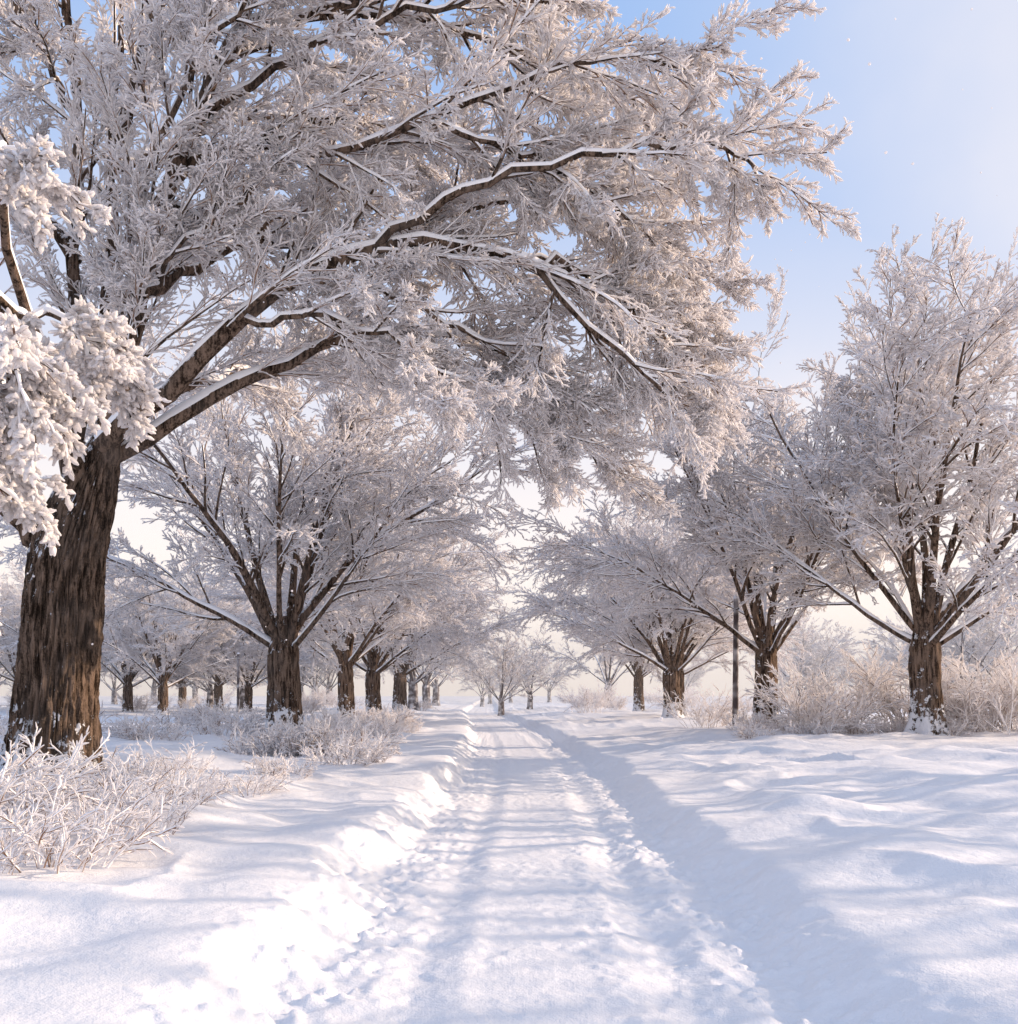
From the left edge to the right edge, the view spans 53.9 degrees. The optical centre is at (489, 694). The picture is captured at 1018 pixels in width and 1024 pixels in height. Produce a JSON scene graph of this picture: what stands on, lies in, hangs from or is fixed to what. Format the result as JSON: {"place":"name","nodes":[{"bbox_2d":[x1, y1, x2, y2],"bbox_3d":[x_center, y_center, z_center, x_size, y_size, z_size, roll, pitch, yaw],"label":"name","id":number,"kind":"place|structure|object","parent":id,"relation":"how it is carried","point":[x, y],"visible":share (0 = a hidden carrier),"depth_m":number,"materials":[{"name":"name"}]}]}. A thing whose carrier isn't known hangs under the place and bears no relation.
{"place":"outdoors","nodes":[
{"label":"outdoors","id":0,"kind":"place"},
{"bbox_2d":[0,696,1017,1023],"bbox_3d":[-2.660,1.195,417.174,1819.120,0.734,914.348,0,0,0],"label":"snow covered ground","id":1,"kind":"structure","parent":0,"point":[470,860],"depth_m":6.94,"materials":[{"name":"white snow"}]},
{"bbox_2d":[0,723,6,749],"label":"frosted shrub","id":2,"kind":"object","parent":1,"relation":"on","point":[2,737],"visible":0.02,"depth_m":17.73,"materials":[{"name":"white plant"}]},
{"bbox_2d":[0,708,8,736],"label":"frosted shrub","id":3,"kind":"object","parent":1,"relation":"on","point":[5,722],"visible":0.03,"depth_m":22.18,"materials":[{"name":"white plant"}]},
{"bbox_2d":[0,788,72,874],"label":"frosted grass clump","id":4,"kind":"object","parent":1,"relation":"on","point":[30,831],"visible":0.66,"depth_m":6.69,"materials":[{"name":"white plant"}]},
{"bbox_2d":[0,726,99,836],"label":"frosted grass clump","id":5,"kind":"object","parent":1,"relation":"on","point":[29,790],"visible":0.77,"depth_m":8.02,"materials":[{"name":"white plant"}]},
{"bbox_2d":[0,722,110,817],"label":"frosted grass clump","id":6,"kind":"object","parent":1,"relation":"on","point":[79,765],"visible":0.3,"depth_m":9.54,"materials":[{"name":"white plant"}]},
{"bbox_2d":[3,700,122,731],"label":"frosted shrub","id":7,"kind":"object","parent":1,"relation":"on","point":[102,713],"visible":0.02,"depth_m":24.49,"materials":[{"name":"white plant"}]},
{"bbox_2d":[0,766,184,873],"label":"frosted grass clump","id":8,"kind":"object","parent":1,"relation":"on","point":[93,849],"visible":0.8,"depth_m":7.16,"materials":[{"name":"white plant"}]},
{"bbox_2d":[28,738,169,800],"bbox_3d":[-4.231,0.802,10.789,1.491,0.711,1.600,0,0,-30],"label":"frosted grass clump","id":9,"kind":"object","parent":1,"relation":"on","point":[108,771],"visible":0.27,"depth_m":10.63,"materials":[{"name":"white plant"}]},
{"bbox_2d":[11,749,196,822],"bbox_3d":[-3.625,0.854,9.411,1.734,0.771,1.615,0,0,43],"label":"frosted grass clump","id":10,"kind":"object","parent":1,"relation":"on","point":[136,794],"visible":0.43,"depth_m":9.25,"materials":[{"name":"white plant"}]},
{"bbox_2d":[40,770,204,840],"bbox_3d":[-2.995,0.943,8.342,1.333,0.593,1.242,0,0,-45],"label":"frosted grass clump","id":11,"kind":"object","parent":1,"relation":"on","point":[151,806],"visible":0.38,"depth_m":8.33,"materials":[{"name":"white plant"}]},
{"bbox_2d":[101,716,167,737],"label":"frosted shrub","id":12,"kind":"object","parent":1,"relation":"on","point":[114,730],"visible":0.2,"depth_m":21.96,"materials":[{"name":"white plant"}]},
{"bbox_2d":[106,710,195,740],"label":"frosted shrub","id":13,"kind":"object","parent":1,"relation":"on","point":[133,731],"visible":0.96,"depth_m":21.48,"materials":[{"name":"white plant"}]},
{"bbox_2d":[109,734,216,781],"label":"frosted grass clump","id":14,"kind":"object","parent":1,"relation":"on","point":[182,760],"visible":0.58,"depth_m":12.42,"materials":[{"name":"white plant"}]},
{"bbox_2d":[115,755,239,804],"bbox_3d":[-3.242,0.907,10.395,1.242,0.593,1.333,0,0,-34],"label":"frosted grass clump","id":15,"kind":"object","parent":1,"relation":"on","point":[212,788],"visible":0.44,"depth_m":10.24,"materials":[{"name":"white plant"}]},
{"bbox_2d":[143,700,221,727],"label":"frosted shrub","id":16,"kind":"object","parent":1,"relation":"on","point":[184,716],"visible":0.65,"depth_m":30.10,"materials":[{"name":"white plant"}]},
{"bbox_2d":[182,697,265,728],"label":"frosted shrub","id":17,"kind":"object","parent":1,"relation":"on","point":[214,714],"visible":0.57,"depth_m":29.62,"materials":[{"name":"white plant"}]},
{"bbox_2d":[184,706,266,735],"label":"frosted shrub","id":18,"kind":"object","parent":1,"relation":"on","point":[253,719],"visible":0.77,"depth_m":25.65,"materials":[{"name":"white plant"}]},
{"bbox_2d":[237,652,239,712],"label":"utility pole","id":19,"kind":"object","parent":1,"relation":"on","point":[238,671],"visible":0.88,"depth_m":49.95,"materials":[{"name":"brown wood"}]},
{"bbox_2d":[201,761,293,796],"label":"frosted grass clump","id":20,"kind":"object","parent":1,"relation":"on","point":[269,781],"visible":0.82,"depth_m":12.13,"materials":[{"name":"white plant"}]},
{"bbox_2d":[212,713,338,756],"bbox_3d":[-4.091,0.808,19.144,2.383,0.932,1.959,0,0,-19],"label":"frosted shrub","id":21,"kind":"object","parent":1,"relation":"on","point":[240,750],"visible":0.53,"depth_m":18.64,"materials":[{"name":"white plant"}]},
{"bbox_2d":[231,720,319,756],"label":"frosted shrub","id":22,"kind":"object","parent":1,"relation":"on","point":[289,738],"visible":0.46,"depth_m":18.71,"materials":[{"name":"white plant"}]},
{"bbox_2d":[238,750,319,780],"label":"frosted shrub","id":23,"kind":"object","parent":1,"relation":"on","point":[279,768],"visible":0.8,"depth_m":14.17,"materials":[{"name":"white plant"}]},
{"bbox_2d":[243,724,326,756],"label":"frosted shrub","id":24,"kind":"object","parent":1,"relation":"on","point":[280,734],"visible":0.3,"depth_m":18.89,"materials":[{"name":"white plant"}]},
{"bbox_2d":[0,288,602,735],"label":"frosted tree","id":25,"kind":"object","parent":1,"relation":"on","point":[340,472],"visible":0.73,"depth_m":25.07,"materials":[{"name":"white plant"}]},
{"bbox_2d":[260,714,354,743],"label":"frosted shrub","id":26,"kind":"object","parent":1,"relation":"on","point":[310,722],"visible":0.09,"depth_m":19.80,"materials":[{"name":"white plant"}]},
{"bbox_2d":[281,705,357,734],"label":"frosted shrub","id":27,"kind":"object","parent":1,"relation":"on","point":[333,718],"visible":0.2,"depth_m":26.51,"materials":[{"name":"white plant"}]},
{"bbox_2d":[293,730,364,756],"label":"frosted shrub","id":28,"kind":"object","parent":1,"relation":"on","point":[314,744],"visible":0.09,"depth_m":18.92,"materials":[{"name":"white plant"}]},
{"bbox_2d":[323,716,359,730],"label":"frosted shrub","id":29,"kind":"object","parent":1,"relation":"on","point":[346,725],"visible":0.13,"depth_m":29.42,"materials":[{"name":"white plant"}]},
{"bbox_2d":[174,446,512,721],"bbox_3d":[-4.560,-3.893,38.534,12.051,10.634,12.877,0,0,-38],"label":"frosted tree","id":30,"kind":"object","parent":1,"relation":"on","point":[348,659],"visible":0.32,"depth_m":37.68,"materials":[{"name":"white plant"}]},
{"bbox_2d":[291,729,402,765],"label":"frosted shrub","id":31,"kind":"object","parent":1,"relation":"on","point":[360,756],"visible":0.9,"depth_m":17.09,"materials":[{"name":"white plant"}]},
{"bbox_2d":[284,712,410,757],"bbox_3d":[-2.594,0.796,19.190,2.027,0.964,2.466,0,0,30],"label":"frosted shrub","id":32,"kind":"object","parent":1,"relation":"on","point":[390,744],"visible":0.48,"depth_m":18.65,"materials":[{"name":"white plant"}]},
{"bbox_2d":[186,487,528,713],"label":"frosted tree","id":33,"kind":"object","parent":1,"relation":"on","point":[375,668],"visible":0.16,"depth_m":46.83,"materials":[{"name":"white plant"}]},
{"bbox_2d":[336,706,380,721],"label":"frosted shrub","id":34,"kind":"object","parent":1,"relation":"on","point":[378,710],"visible":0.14,"depth_m":35.38,"materials":[{"name":"white plant"}]},
{"bbox_2d":[334,717,400,738],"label":"frosted shrub","id":35,"kind":"object","parent":1,"relation":"on","point":[391,726],"visible":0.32,"depth_m":25.81,"materials":[{"name":"white plant"}]},
{"bbox_2d":[344,705,395,723],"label":"frosted shrub","id":36,"kind":"object","parent":1,"relation":"on","point":[366,716],"visible":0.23,"depth_m":34.50,"materials":[{"name":"white plant"}]},
{"bbox_2d":[360,717,397,728],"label":"frosted shrub","id":37,"kind":"object","parent":1,"relation":"on","point":[365,722],"visible":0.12,"depth_m":31.44,"materials":[{"name":"white plant"}]},
{"bbox_2d":[346,703,422,731],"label":"frosted shrub","id":38,"kind":"object","parent":1,"relation":"on","point":[403,716],"visible":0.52,"depth_m":31.67,"materials":[{"name":"white plant"}]},
{"bbox_2d":[366,707,410,719],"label":"frosted shrub","id":39,"kind":"object","parent":1,"relation":"on","point":[381,710],"visible":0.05,"depth_m":34.85,"materials":[{"name":"white plant"}]},
{"bbox_2d":[268,552,531,712],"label":"frosted tree","id":40,"kind":"object","parent":1,"relation":"on","point":[400,689],"visible":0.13,"depth_m":60.15,"materials":[{"name":"white plant"}]},
{"bbox_2d":[376,712,424,729],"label":"frosted shrub","id":41,"kind":"object","parent":1,"relation":"on","point":[399,718],"visible":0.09,"depth_m":32.59,"materials":[{"name":"white plant"}]},
{"bbox_2d":[394,719,423,732],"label":"frosted shrub","id":42,"kind":"object","parent":1,"relation":"on","point":[412,729],"visible":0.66,"depth_m":30.91,"materials":[{"name":"white plant"}]},
{"bbox_2d":[345,555,505,710],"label":"frosted tree","id":43,"kind":"object","parent":1,"relation":"on","point":[412,680],"visible":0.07,"depth_m":73.56,"materials":[{"name":"white plant"}]},
{"bbox_2d":[0,0,860,775],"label":"frosted tree","id":44,"kind":"object","parent":1,"relation":"on","point":[640,286],"visible":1,"depth_m":12.99,"materials":[{"name":"white plant"}]},
{"bbox_2d":[380,608,498,706],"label":"frosted tree","id":45,"kind":"object","parent":1,"relation":"on","point":[426,689],"visible":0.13,"depth_m":87.78,"materials":[{"name":"white plant"}]},
{"bbox_2d":[400,614,492,705],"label":"frosted tree","id":46,"kind":"object","parent":1,"relation":"on","point":[435,685],"visible":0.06,"depth_m":103.80,"materials":[{"name":"white plant"}]},
{"bbox_2d":[3,680,987,712],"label":"distant shrubs","id":47,"kind":"object","parent":1,"relation":"on","point":[314,702],"visible":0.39,"depth_m":65.79,"materials":[{"name":"white plant"}]},
{"bbox_2d":[0,547,1017,715],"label":"distant trees","id":48,"kind":"object","parent":1,"relation":"on","point":[180,658],"visible":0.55,"depth_m":65.72,"materials":[{"name":"white plant"}]},
{"bbox_2d":[527,586,661,707],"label":"frosted tree","id":49,"kind":"object","parent":1,"relation":"on","point":[605,660],"visible":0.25,"depth_m":80.03,"materials":[{"name":"white plant"}]},
{"bbox_2d":[538,555,748,710],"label":"frosted tree","id":50,"kind":"object","parent":1,"relation":"on","point":[639,675],"visible":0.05,"depth_m":61.72,"materials":[{"name":"white plant"}]},
{"bbox_2d":[502,497,822,717],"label":"frosted tree","id":51,"kind":"object","parent":1,"relation":"on","point":[668,663],"visible":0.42,"depth_m":43.67,"materials":[{"name":"white plant"}]},
{"bbox_2d":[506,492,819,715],"bbox_3d":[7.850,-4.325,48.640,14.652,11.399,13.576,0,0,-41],"label":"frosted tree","id":52,"kind":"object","parent":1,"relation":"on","point":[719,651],"visible":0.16,"depth_m":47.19,"materials":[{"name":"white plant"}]},
{"bbox_2d":[650,681,752,727],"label":"frosted shrub","id":53,"kind":"object","parent":1,"relation":"on","point":[722,708],"visible":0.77,"depth_m":32.86,"materials":[{"name":"white plant"}]},
{"bbox_2d":[492,323,973,729],"bbox_3d":[7.326,-4.450,30.703,13.390,11.816,14.308,0,0,27],"label":"frosted tree","id":54,"kind":"object","parent":1,"relation":"on","point":[766,645],"visible":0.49,"depth_m":27.99,"materials":[{"name":"white plant"}]},
{"bbox_2d":[732,595,738,725],"bbox_3d":[7.610,-0.809,31.000,0.220,4.611,0.600,0,0,0],"label":"utility pole","id":55,"kind":"object","parent":1,"relation":"on","point":[735,659],"visible":0.81,"depth_m":30.93,"materials":[{"name":"brown wood"}]},
{"bbox_2d":[719,708,776,730],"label":"frosted shrub","id":56,"kind":"object","parent":1,"relation":"on","point":[743,719],"visible":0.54,"depth_m":28.50,"materials":[{"name":"white plant"}]},
{"bbox_2d":[726,719,779,738],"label":"frosted shrub","id":57,"kind":"object","parent":1,"relation":"on","point":[742,731],"visible":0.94,"depth_m":24.61,"materials":[{"name":"white plant"}]},
{"bbox_2d":[762,707,836,731],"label":"frosted shrub","id":58,"kind":"object","parent":1,"relation":"on","point":[782,728],"visible":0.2,"depth_m":26.86,"materials":[{"name":"white plant"}]},
{"bbox_2d":[588,212,1017,735],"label":"frosted tree","id":59,"kind":"object","parent":1,"relation":"on","point":[930,620],"visible":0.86,"depth_m":23.24,"materials":[{"name":"white plant"}]},
{"bbox_2d":[782,719,829,733],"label":"frosted shrub","id":60,"kind":"object","parent":1,"relation":"on","point":[797,726],"visible":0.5,"depth_m":25.27,"materials":[{"name":"white plant"}]},
{"bbox_2d":[780,716,847,734],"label":"frosted shrub","id":61,"kind":"object","parent":1,"relation":"on","point":[831,728],"visible":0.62,"depth_m":25.03,"materials":[{"name":"white plant"}]},
{"bbox_2d":[799,720,844,734],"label":"frosted shrub","id":62,"kind":"object","parent":1,"relation":"on","point":[813,728],"visible":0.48,"depth_m":25.08,"materials":[{"name":"white plant"}]},
{"bbox_2d":[745,644,907,723],"bbox_3d":[9.379,-0.117,28.437,4.666,2.552,5.249,0,0,-7],"label":"frosted shrub","id":63,"kind":"object","parent":1,"relation":"on","point":[816,684],"visible":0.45,"depth_m":27.54,"materials":[{"name":"white plant"}]},
{"bbox_2d":[752,663,905,734],"bbox_3d":[8.851,0.167,26.168,3.888,2.127,4.374,0,0,-28],"label":"frosted shrub","id":64,"kind":"object","parent":1,"relation":"on","point":[793,710],"visible":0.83,"depth_m":25.89,"materials":[{"name":"white plant"}]},
{"bbox_2d":[825,718,866,733],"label":"frosted shrub","id":65,"kind":"object","parent":1,"relation":"on","point":[861,730],"visible":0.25,"depth_m":25.68,"materials":[{"name":"white plant"}]},
{"bbox_2d":[831,716,884,733],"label":"frosted shrub","id":66,"kind":"object","parent":1,"relation":"on","point":[854,731],"visible":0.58,"depth_m":25.55,"materials":[{"name":"white plant"}]},
{"bbox_2d":[862,712,907,732],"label":"frosted shrub","id":67,"kind":"object","parent":1,"relation":"on","point":[894,723],"visible":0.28,"depth_m":26.72,"materials":[{"name":"white plant"}]},
{"bbox_2d":[871,717,906,732],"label":"frosted shrub","id":68,"kind":"object","parent":1,"relation":"on","point":[887,727],"visible":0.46,"depth_m":26.10,"materials":[{"name":"white plant"}]},
{"bbox_2d":[836,639,1017,732],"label":"frosted shrub","id":69,"kind":"object","parent":1,"relation":"on","point":[880,694],"visible":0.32,"depth_m":27.60,"materials":[{"name":"white plant"}]},
{"bbox_2d":[886,652,1017,731],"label":"frosted shrub","id":70,"kind":"object","parent":1,"relation":"on","point":[979,708],"visible":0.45,"depth_m":25.47,"materials":[{"name":"white plant"}]},
{"bbox_2d":[887,635,1017,735],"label":"frosted shrub","id":71,"kind":"object","parent":1,"relation":"on","point":[999,708],"visible":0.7,"depth_m":25.49,"materials":[{"name":"white plant"}]},
{"bbox_2d":[939,713,973,735],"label":"frosted shrub","id":72,"kind":"object","parent":1,"relation":"on","point":[956,731],"visible":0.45,"depth_m":24.72,"materials":[{"name":"white plant"}]},
{"bbox_2d":[902,646,1017,731],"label":"frosted shrub","id":73,"kind":"object","parent":1,"relation":"on","point":[1005,669],"visible":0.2,"depth_m":26.75,"materials":[{"name":"white plant"}]},
{"bbox_2d":[946,713,995,731],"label":"frosted shrub","id":74,"kind":"object","parent":1,"relation":"on","point":[960,721],"visible":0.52,"depth_m":25.28,"materials":[{"name":"white plant"}]},
{"bbox_2d":[0,0,1017,696],"label":"sky","id":75,"kind":"structure","parent":0,"point":[911,104],"materials":[{"name":"blue"}]},
{"bbox_2d":[27,2,1015,719],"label":"falling snowflakes","id":76,"kind":"object","parent":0,"point":[605,374],"visible":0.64,"depth_m":11.71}
]}

